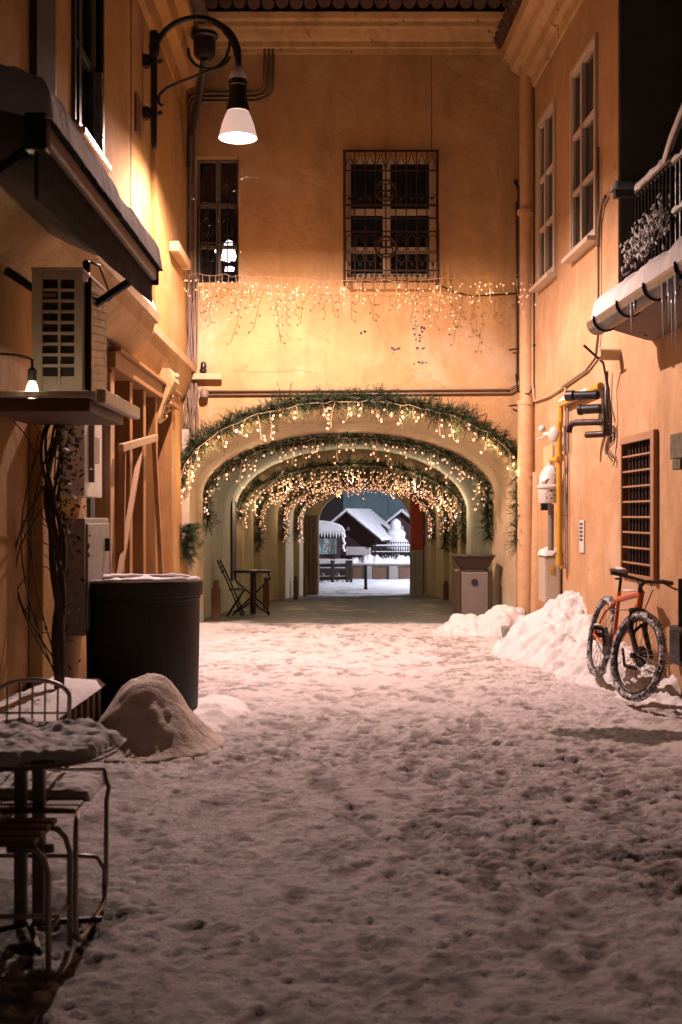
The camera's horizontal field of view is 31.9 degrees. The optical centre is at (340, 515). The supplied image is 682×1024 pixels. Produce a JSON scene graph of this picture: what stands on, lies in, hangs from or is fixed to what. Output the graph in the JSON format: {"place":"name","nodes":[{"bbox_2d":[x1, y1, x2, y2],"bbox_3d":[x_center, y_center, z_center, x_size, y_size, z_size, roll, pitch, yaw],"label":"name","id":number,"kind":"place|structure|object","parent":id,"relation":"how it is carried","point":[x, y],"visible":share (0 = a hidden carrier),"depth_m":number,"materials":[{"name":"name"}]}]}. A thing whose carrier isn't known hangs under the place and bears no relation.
{"place":"outdoors","nodes":[
{"label":"outdoors","id":0,"kind":"place"},
{"bbox_2d":[143,296,155,309],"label":"ledge snow","id":1,"kind":"structure","parent":0,"point":[153,305],"depth_m":11.25,"materials":[{"name":"white snow"}]},
{"bbox_2d":[0,593,681,1023],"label":"snowy pavement","id":2,"kind":"structure","parent":0,"point":[384,809],"depth_m":5.33,"materials":[{"name":"white snow"}]},
{"bbox_2d":[0,817,72,975],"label":"cafe chair","id":3,"kind":"object","parent":2,"relation":"on","point":[27,833],"visible":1,"depth_m":3.98,"materials":[{"name":"black metal"}]},
{"bbox_2d":[0,688,101,816],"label":"pallet bench","id":4,"kind":"object","parent":2,"relation":"on","point":[89,707],"visible":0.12,"depth_m":7.84,"materials":[{"name":"brown wood"}]},
{"bbox_2d":[0,676,104,720],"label":"bench snow","id":5,"kind":"structure","parent":4,"relation":"on","point":[81,689],"depth_m":7.23,"materials":[{"name":"white snow"}]},
{"bbox_2d":[0,677,110,941],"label":"cafe chair","id":6,"kind":"object","parent":2,"relation":"on","point":[63,805],"visible":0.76,"depth_m":4.59,"materials":[{"name":"black metal"}]},
{"bbox_2d":[0,771,105,801],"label":"seat snow","id":7,"kind":"structure","parent":6,"relation":"on","point":[87,786],"depth_m":4.46,"materials":[{"name":"white snow"}]},
{"bbox_2d":[0,745,118,955],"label":"cafe table","id":8,"kind":"object","parent":2,"relation":"on","point":[42,846],"visible":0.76,"depth_m":4.23,"materials":[{"name":"black metal"}]},
{"bbox_2d":[0,717,126,766],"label":"table top","id":9,"kind":"structure","parent":8,"relation":"on","point":[23,740],"depth_m":4.15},
{"bbox_2d":[116,434,163,573],"bbox_3d":[-1.953,0.317,11.752,0.093,2.339,2.922,0,0,0],"label":"wooden trestle","id":10,"kind":"object","parent":2,"relation":"on","point":[124,525],"visible":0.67,"depth_m":11.04,"materials":[{"name":"brown wood"}]},
{"bbox_2d":[86,577,202,715],"bbox_3d":[-1.510,0.994,9.120,0.908,1.012,0.908,0,0,0],"label":"planter tub","id":11,"kind":"object","parent":2,"relation":"on","point":[138,629],"visible":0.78,"depth_m":8.75,"materials":[{"name":"paint"}]},
{"bbox_2d":[91,573,199,582],"bbox_3d":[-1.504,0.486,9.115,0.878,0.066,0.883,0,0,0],"label":"rim snow","id":12,"kind":"structure","parent":11,"relation":"on","point":[178,577],"depth_m":8.83,"materials":[{"name":"white snow"}]},
{"bbox_2d":[95,673,224,763],"bbox_3d":[-1.238,1.334,7.770,1.224,0.591,1.440,0,0,0],"label":"snow pile","id":13,"kind":"object","parent":2,"relation":"on","point":[151,718],"visible":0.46,"depth_m":7.57,"materials":[{"name":"white snow"}]},
{"bbox_2d":[211,580,219,618],"bbox_3d":[-1.900,1.298,18.150,0.130,0.631,0.100,0,0,0],"label":"guard post","id":14,"kind":"object","parent":2,"relation":"on","point":[215,601],"visible":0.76,"depth_m":18.10,"materials":[{"name":"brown wood"}]},
{"bbox_2d":[190,694,249,731],"bbox_3d":[-1.015,1.577,9.047,0.770,0.346,2.695,0,0,0],"label":"snow pile","id":15,"kind":"object","parent":2,"relation":"on","point":[219,712],"visible":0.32,"depth_m":8.91,"materials":[{"name":"white snow"}]},
{"bbox_2d":[217,559,245,616],"bbox_3d":[-1.770,1.174,19.300,0.441,0.922,0.428,0,0,0],"label":"folding chair","id":16,"kind":"object","parent":2,"relation":"on","point":[221,566],"visible":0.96,"depth_m":19.10,"materials":[{"name":"black metal"}]},
{"bbox_2d":[232,570,270,615],"bbox_3d":[-1.470,1.269,19.600,0.640,0.741,0.448,0,0,0],"label":"bistro table","id":17,"kind":"object","parent":2,"relation":"on","point":[252,592],"visible":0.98,"depth_m":19.56,"materials":[{"name":"black metal"}]},
{"bbox_2d":[263,577,268,608],"bbox_3d":[-1.413,1.488,22.550,0.120,0.644,0.100,0,0,0],"label":"guard post","id":18,"kind":"object","parent":2,"relation":"on","point":[266,594],"visible":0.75,"depth_m":22.50,"materials":[{"name":"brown wood"}]},
{"bbox_2d":[293,576,297,599],"bbox_3d":[-1.125,1.812,29.550,0.110,0.620,0.100,0,0,0],"label":"guard post","id":19,"kind":"object","parent":2,"relation":"on","point":[295,589],"visible":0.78,"depth_m":29.50,"materials":[{"name":"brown wood"}]},
{"bbox_2d":[303,575,306,596],"bbox_3d":[-0.981,1.943,32.650,0.100,0.635,0.100,0,0,0],"label":"guard post","id":20,"kind":"object","parent":2,"relation":"on","point":[304,587],"visible":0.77,"depth_m":32.60,"materials":[{"name":"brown wood"}]},
{"bbox_2d":[443,580,448,599],"bbox_3d":[2.593,1.866,29.550,0.130,0.513,0.100,0,0,0],"label":"guard post","id":21,"kind":"object","parent":2,"relation":"on","point":[445,590],"visible":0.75,"depth_m":29.50,"materials":[{"name":"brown wood"}]},
{"bbox_2d":[451,554,495,615],"bbox_3d":[1.840,1.022,16.660,0.570,0.955,0.550,0,0,0],"label":"ash bin","id":22,"kind":"object","parent":2,"relation":"on","point":[473,592],"visible":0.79,"depth_m":16.45,"materials":[{"name":"brown plastic"}]},
{"bbox_2d":[432,604,524,636],"bbox_3d":[1.699,1.446,15.215,1.298,0.608,1.430,0,0,0],"label":"snow pile","id":23,"kind":"object","parent":2,"relation":"on","point":[491,621],"visible":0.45,"depth_m":15.03,"materials":[{"name":"white snow"}]},
{"bbox_2d":[501,625,511,636],"bbox_3d":[2.270,1.433,15.085,0.580,0.135,1.070,0,0,0],"label":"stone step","id":24,"kind":"object","parent":2,"relation":"on","point":[505,630],"visible":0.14,"depth_m":14.57,"materials":[{"name":"grey stone"}]},
{"bbox_2d":[586,567,676,701],"bbox_3d":[2.312,0.937,9.858,0.584,0.976,1.792,11,2,-3],"label":"bicycle","id":25,"kind":"object","parent":2,"relation":"on","point":[611,640],"visible":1,"depth_m":9.50,"materials":[{"name":"rubber"}]},
{"bbox_2d":[319,579,409,592],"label":"snowy square","id":26,"kind":"structure","parent":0,"point":[381,586],"depth_m":40.49,"materials":[{"name":"white snow"}]},
{"bbox_2d":[320,559,330,581],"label":"garden chair","id":27,"kind":"object","parent":26,"relation":"on","point":[325,561],"visible":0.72,"depth_m":44.49,"materials":[{"name":"metal"}]},
{"bbox_2d":[319,520,345,580],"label":"market stall","id":28,"kind":"object","parent":26,"relation":"on","point":[329,539],"visible":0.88,"depth_m":45.46,"materials":[{"name":"brown wood"}]},
{"bbox_2d":[319,559,352,582],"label":"post fence","id":29,"kind":"object","parent":26,"relation":"on","point":[347,565],"visible":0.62,"depth_m":43.44,"materials":[{"name":"brown wood"}]},
{"bbox_2d":[335,559,344,581],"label":"garden chair","id":30,"kind":"object","parent":26,"relation":"on","point":[339,561],"visible":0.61,"depth_m":44.49,"materials":[{"name":"metal"}]},
{"bbox_2d":[330,508,390,575],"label":"market hut","id":31,"kind":"object","parent":26,"relation":"on","point":[364,529],"visible":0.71,"depth_m":48.44,"materials":[{"name":"brown wood"}]},
{"bbox_2d":[364,565,367,589],"bbox_3d":[0.777,2.011,37.500,0.120,0.910,0.120,0,0,0],"label":"bollard","id":32,"kind":"object","parent":26,"relation":"on","point":[365,578],"visible":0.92,"depth_m":37.46,"materials":[{"name":"metal"}]},
{"bbox_2d":[352,563,409,578],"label":"stone wall","id":33,"kind":"structure","parent":26,"relation":"on","point":[388,571],"depth_m":46.47,"materials":[{"name":"brown stone"}]},
{"bbox_2d":[380,553,396,557],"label":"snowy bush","id":34,"kind":"object","parent":26,"relation":"on","point":[389,555],"visible":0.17,"depth_m":48.85,"materials":[{"name":"white plant"}]},
{"bbox_2d":[372,542,409,557],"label":"iron railing","id":35,"kind":"object","parent":26,"relation":"on","point":[391,546],"visible":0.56,"depth_m":48.19,"materials":[{"name":"metal"}]},
{"bbox_2d":[385,518,408,555],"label":"tiered fountain","id":36,"kind":"object","parent":26,"relation":"on","point":[396,532],"visible":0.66,"depth_m":49.17,"materials":[{"name":"stone"}]},
{"bbox_2d":[386,509,409,556],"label":"market hut","id":37,"kind":"object","parent":26,"relation":"on","point":[402,516],"visible":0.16,"depth_m":52.96,"materials":[{"name":"brown wood"}]},
{"bbox_2d":[352,554,409,563],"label":"snow","id":38,"kind":"structure","parent":0,"point":[376,559],"depth_m":46.45,"materials":[{"name":"white snow"}]},
{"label":"ground","id":39,"kind":"structure","parent":0,"visible":0},
{"bbox_2d":[0,0,217,701],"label":"corner house","id":40,"kind":"structure","parent":39,"relation":"on","point":[82,59],"depth_m":10.39,"materials":[{"name":"paint"}]},
{"bbox_2d":[0,352,37,390],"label":"hanging bulb","id":41,"kind":"object","parent":40,"relation":"hanging from","point":[32,378],"visible":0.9,"depth_m":6.68,"materials":[{"name":"white glass"}]},
{"bbox_2d":[14,422,92,688],"bbox_3d":[-1.913,0.232,7.613,0.654,1.802,0.341,0,0,-11],"label":"climbing vine","id":42,"kind":"object","parent":40,"relation":"attached to","point":[52,500],"visible":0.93,"depth_m":7.63,"materials":[{"name":"brown plant"}]},
{"bbox_2d":[0,389,139,424],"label":"shelf","id":43,"kind":"object","parent":40,"relation":"attached to","point":[101,407],"depth_m":6.68,"materials":[{"name":"white paint"}]},
{"bbox_2d":[31,267,120,397],"bbox_3d":[-1.617,-1.072,7.344,0.403,0.762,0.712,0,0,0],"label":"air conditioner","id":44,"kind":"object","parent":43,"relation":"on","point":[69,335],"visible":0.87,"depth_m":7.01,"materials":[{"name":"beige paint"}]},
{"bbox_2d":[82,260,112,301],"bbox_3d":[-1.608,-1.513,8.051,0.175,0.194,1.126,0,0,-6],"label":"pipe","id":45,"kind":"object","parent":44,"relation":"attached to","point":[86,264],"visible":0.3,"depth_m":7.54,"materials":[{"name":"black metal"}]},
{"bbox_2d":[0,110,158,307],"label":"awning","id":46,"kind":"object","parent":40,"relation":"attached to","point":[47,185],"visible":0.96,"depth_m":5.58,"materials":[{"name":"wood"}]},
{"bbox_2d":[0,64,162,270],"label":"snow","id":47,"kind":"structure","parent":46,"relation":"on","point":[22,92],"depth_m":5.13,"materials":[{"name":"white snow"}]},
{"bbox_2d":[71,0,111,172],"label":"window","id":48,"kind":"structure","parent":40,"relation":"in","point":[87,86],"depth_m":10.15,"materials":[{"name":"black glass"}]},
{"bbox_2d":[179,521,208,572],"bbox_3d":[-1.929,0.412,15.393,0.464,0.699,0.350,0,0,-24],"label":"fir bunch","id":49,"kind":"object","parent":40,"relation":"attached to","point":[190,531],"visible":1,"depth_m":15.40,"materials":[{"name":"green plant"}]},
{"bbox_2d":[142,14,257,150],"bbox_3d":[-1.497,-4.527,12.500,1.247,1.421,0.410,0,0,0],"label":"street lamp","id":50,"kind":"object","parent":40,"relation":"attached to","point":[237,127],"visible":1,"depth_m":12.47,"materials":[{"name":"metal"}]},
{"bbox_2d":[182,0,536,621],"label":"passage house","id":51,"kind":"structure","parent":39,"relation":"on","point":[414,162],"depth_m":15.65,"materials":[{"name":"paint"}]},
{"bbox_2d":[197,160,238,282],"bbox_3d":[-1.620,-3.875,15.775,0.560,1.650,0.229,0,0,0],"label":"window","id":52,"kind":"structure","parent":51,"relation":"in","point":[217,180],"depth_m":15.82,"materials":[{"name":"black glass"}]},
{"bbox_2d":[203,432,493,546],"bbox_3d":[0.106,-0.402,17.363,4.501,1.777,0.529,0,0,0],"label":"fir garland","id":53,"kind":"object","parent":51,"relation":"attached to","point":[488,515],"visible":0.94,"depth_m":17.34,"materials":[{"name":"green plant"}]},
{"bbox_2d":[204,437,486,514],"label":"icicle lights","id":54,"kind":"object","parent":53,"relation":"hanging from","point":[293,454],"visible":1,"depth_m":17.32,"materials":[{"name":"yellow"}]},
{"bbox_2d":[237,453,466,549],"bbox_3d":[0.241,-0.263,22.886,4.806,1.927,0.550,0,0,0],"label":"fir garland","id":55,"kind":"object","parent":51,"relation":"attached to","point":[360,464],"visible":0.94,"depth_m":22.86,"materials":[{"name":"green plant"}]},
{"bbox_2d":[240,466,460,527],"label":"icicle lights","id":56,"kind":"object","parent":55,"relation":"hanging from","point":[441,497],"visible":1,"depth_m":22.82,"materials":[{"name":"yellow"}]},
{"bbox_2d":[180,380,524,558],"bbox_3d":[0.153,-0.533,15.509,5.022,2.469,0.627,0,0,0],"label":"fir garland","id":57,"kind":"object","parent":51,"relation":"attached to","point":[317,400],"visible":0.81,"depth_m":15.49,"materials":[{"name":"green plant"}]},
{"bbox_2d":[181,400,517,503],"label":"icicle lights","id":58,"kind":"object","parent":57,"relation":"hanging from","point":[273,432],"visible":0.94,"depth_m":15.44,"materials":[{"name":"yellow"}]},
{"bbox_2d":[254,466,456,552],"bbox_3d":[0.379,-0.139,26.364,4.869,2.090,0.663,0,0,0],"label":"fir garland","id":59,"kind":"object","parent":51,"relation":"attached to","point":[258,537],"visible":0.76,"depth_m":26.36,"materials":[{"name":"green plant"}]},
{"bbox_2d":[259,474,452,529],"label":"icicle lights","id":60,"kind":"object","parent":59,"relation":"hanging from","point":[371,479],"visible":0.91,"depth_m":26.30,"materials":[{"name":"yellow"}]},
{"bbox_2d":[184,273,535,329],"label":"icicle lights","id":61,"kind":"object","parent":51,"relation":"hanging from","point":[358,291],"visible":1,"depth_m":15.29,"materials":[{"name":"yellow"}]},
{"bbox_2d":[278,475,448,557],"bbox_3d":[0.571,-0.036,29.863,4.508,2.192,0.567,0,0,0],"label":"fir garland","id":62,"kind":"object","parent":51,"relation":"attached to","point":[445,513],"visible":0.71,"depth_m":29.86,"materials":[{"name":"green plant"}]},
{"bbox_2d":[283,481,445,541],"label":"icicle lights","id":63,"kind":"object","parent":62,"relation":"hanging from","point":[286,518],"visible":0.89,"depth_m":29.80,"materials":[{"name":"yellow"}]},
{"bbox_2d":[293,481,435,542],"bbox_3d":[0.675,-0.119,32.854,4.168,1.827,0.542,0,0,0],"label":"fir garland","id":64,"kind":"object","parent":51,"relation":"attached to","point":[298,512],"visible":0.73,"depth_m":32.87,"materials":[{"name":"green plant"}]},
{"bbox_2d":[297,485,433,541],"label":"icicle lights","id":65,"kind":"object","parent":64,"relation":"hanging from","point":[429,530],"visible":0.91,"depth_m":32.79,"materials":[{"name":"yellow"}]},
{"bbox_2d":[343,150,439,285],"bbox_3d":[0.647,-3.874,15.630,1.245,1.749,0.480,0,0,0],"label":"window","id":66,"kind":"structure","parent":51,"relation":"in","point":[390,204],"depth_m":15.76,"materials":[{"name":"beige paint"}]},
{"bbox_2d":[319,489,405,521],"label":"stone building","id":67,"kind":"structure","parent":39,"relation":"on","point":[385,508],"depth_m":62.00,"materials":[{"name":"stone"}]},
{"bbox_2d":[319,493,342,520],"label":"doorway","id":68,"kind":"structure","parent":67,"relation":"in","point":[334,506],"depth_m":61.87,"materials":[{"name":"wood"}]},
{"bbox_2d":[491,590,681,712],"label":"snow pile","id":69,"kind":"object","parent":39,"relation":"on","point":[551,635],"visible":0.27,"depth_m":11.95,"materials":[{"name":"white snow"}]},
{"bbox_2d":[493,0,681,696],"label":"balcony house","id":70,"kind":"structure","parent":39,"relation":"on","point":[606,77],"depth_m":11.68,"materials":[{"name":"paint"}]},
{"bbox_2d":[529,97,556,291],"bbox_3d":[2.494,-3.862,14.524,0.210,2.115,1.031,0,0,-2],"label":"window","id":71,"kind":"structure","parent":70,"relation":"in","point":[547,124],"depth_m":14.54,"materials":[{"name":"paint"}]},
{"bbox_2d":[539,555,560,601],"bbox_3d":[2.434,0.950,13.871,0.221,1.000,0.354,0,0,0],"label":"gas box","id":72,"kind":"object","parent":70,"relation":"attached to","point":[549,578],"visible":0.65,"depth_m":13.71,"materials":[{"name":"grey metal"}]},
{"bbox_2d":[537,547,555,555],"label":"snow","id":73,"kind":"structure","parent":72,"relation":"on","point":[545,551],"depth_m":13.71,"materials":[{"name":"white snow"}]},
{"bbox_2d":[546,557,558,599],"bbox_3d":[2.431,0.725,13.710,0.150,0.490,0.009,0,0,-2],"label":"door","id":74,"kind":"structure","parent":72,"relation":"in","point":[552,579],"depth_m":13.71,"materials":[{"name":"grey metal"}]},
{"bbox_2d":[536,407,568,568],"bbox_3d":[2.393,-0.297,13.640,0.327,1.807,0.714,0,0,0],"label":"gas meter","id":75,"kind":"object","parent":70,"relation":"attached to","point":[550,490],"visible":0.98,"depth_m":13.43,"materials":[{"name":"metal"}]},
{"bbox_2d":[538,465,555,481],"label":"snow","id":76,"kind":"structure","parent":75,"relation":"on","point":[550,469],"depth_m":13.53,"materials":[{"name":"white snow"}]},
{"bbox_2d":[561,33,597,263],"bbox_3d":[2.567,-3.842,12.674,0.210,2.115,1.171,0,0,-2],"label":"window","id":77,"kind":"structure","parent":70,"relation":"in","point":[584,74],"depth_m":12.70,"materials":[{"name":"paint"}]},
{"bbox_2d":[579,520,584,552],"bbox_3d":[2.572,0.225,12.755,0.024,0.350,0.190,0,0,-2],"label":"plate sign","id":78,"kind":"object","parent":70,"relation":"attached to","point":[581,536],"visible":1,"depth_m":12.71,"materials":[{"name":"white plastic"}]},
{"bbox_2d":[558,382,608,437],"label":"pipes","id":79,"kind":"object","parent":70,"relation":"attached to","point":[589,393],"visible":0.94,"depth_m":11.89,"materials":[{"name":"metal"}]},
{"bbox_2d":[630,302,633,332],"bbox_3d":[2.183,-1.485,8.959,0.031,0.231,0.030,0,0,0],"label":"icicle","id":80,"kind":"object","parent":70,"relation":"hanging from","point":[631,309],"visible":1,"depth_m":8.95,"materials":[{"name":"grey"}]},
{"bbox_2d":[633,300,636,314],"bbox_3d":[2.186,-1.545,8.879,0.031,0.111,0.030,0,0,0],"label":"icicle","id":81,"kind":"object","parent":70,"relation":"hanging from","point":[635,304],"visible":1,"depth_m":8.87,"materials":[{"name":"grey"}]},
{"bbox_2d":[591,236,681,318],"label":"balcony snow","id":82,"kind":"structure","parent":70,"relation":"on","point":[654,267],"depth_m":8.89,"materials":[{"name":"white snow"}]},
{"bbox_2d":[620,429,657,580],"bbox_3d":[2.764,-0.080,10.659,0.303,1.300,1.101,0,0,0],"label":"window","id":83,"kind":"structure","parent":70,"relation":"in","point":[643,447],"depth_m":10.67,"materials":[{"name":"paint"}]},
{"bbox_2d":[620,193,669,280],"bbox_3d":[2.652,-2.413,10.413,0.214,0.547,1.068,0,0,-2],"label":"frosted plant","id":84,"kind":"object","parent":70,"relation":"hanging from","point":[647,233],"visible":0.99,"depth_m":10.28,"materials":[{"name":"grey plant"}]},
{"bbox_2d":[610,180,681,192],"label":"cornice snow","id":85,"kind":"structure","parent":70,"relation":"on","point":[619,184],"depth_m":11.34,"materials":[{"name":"white snow"}]},
{"bbox_2d":[634,104,681,213],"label":"railing snow","id":86,"kind":"structure","parent":70,"relation":"on","point":[648,175],"depth_m":9.83,"materials":[{"name":"white snow"}]},
{"bbox_2d":[661,283,665,335],"bbox_3d":[2.221,-1.405,8.230,0.031,0.390,0.030,0,0,0],"label":"icicle","id":87,"kind":"object","parent":70,"relation":"hanging from","point":[663,286],"visible":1,"depth_m":8.22,"materials":[{"name":"grey"}]},
{"bbox_2d":[667,279,671,321],"bbox_3d":[2.226,-1.445,8.100,0.031,0.310,0.030,0,0,0],"label":"icicle","id":88,"kind":"object","parent":70,"relation":"hanging from","point":[669,281],"visible":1,"depth_m":8.09,"materials":[{"name":"grey"}]},
{"bbox_2d":[671,283,673,338],"bbox_3d":[2.264,-1.385,8.161,0.031,0.430,0.030,0,0,0],"label":"icicle","id":89,"kind":"object","parent":70,"relation":"hanging from","point":[672,302],"visible":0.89,"depth_m":8.15,"materials":[{"name":"grey"}]},
{"bbox_2d":[674,278,677,352],"bbox_3d":[2.249,-1.345,8.021,0.031,0.510,0.030,0,0,0],"label":"icicle","id":90,"kind":"object","parent":70,"relation":"hanging from","point":[675,317],"visible":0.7,"depth_m":8.02,"materials":[{"name":"grey"}]},
{"bbox_2d":[674,274,678,328],"bbox_3d":[2.233,-1.420,7.940,0.031,0.360,0.030,0,0,0],"label":"icicle","id":91,"kind":"object","parent":70,"relation":"hanging from","point":[676,276],"visible":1,"depth_m":7.93,"materials":[{"name":"grey"}]}
]}

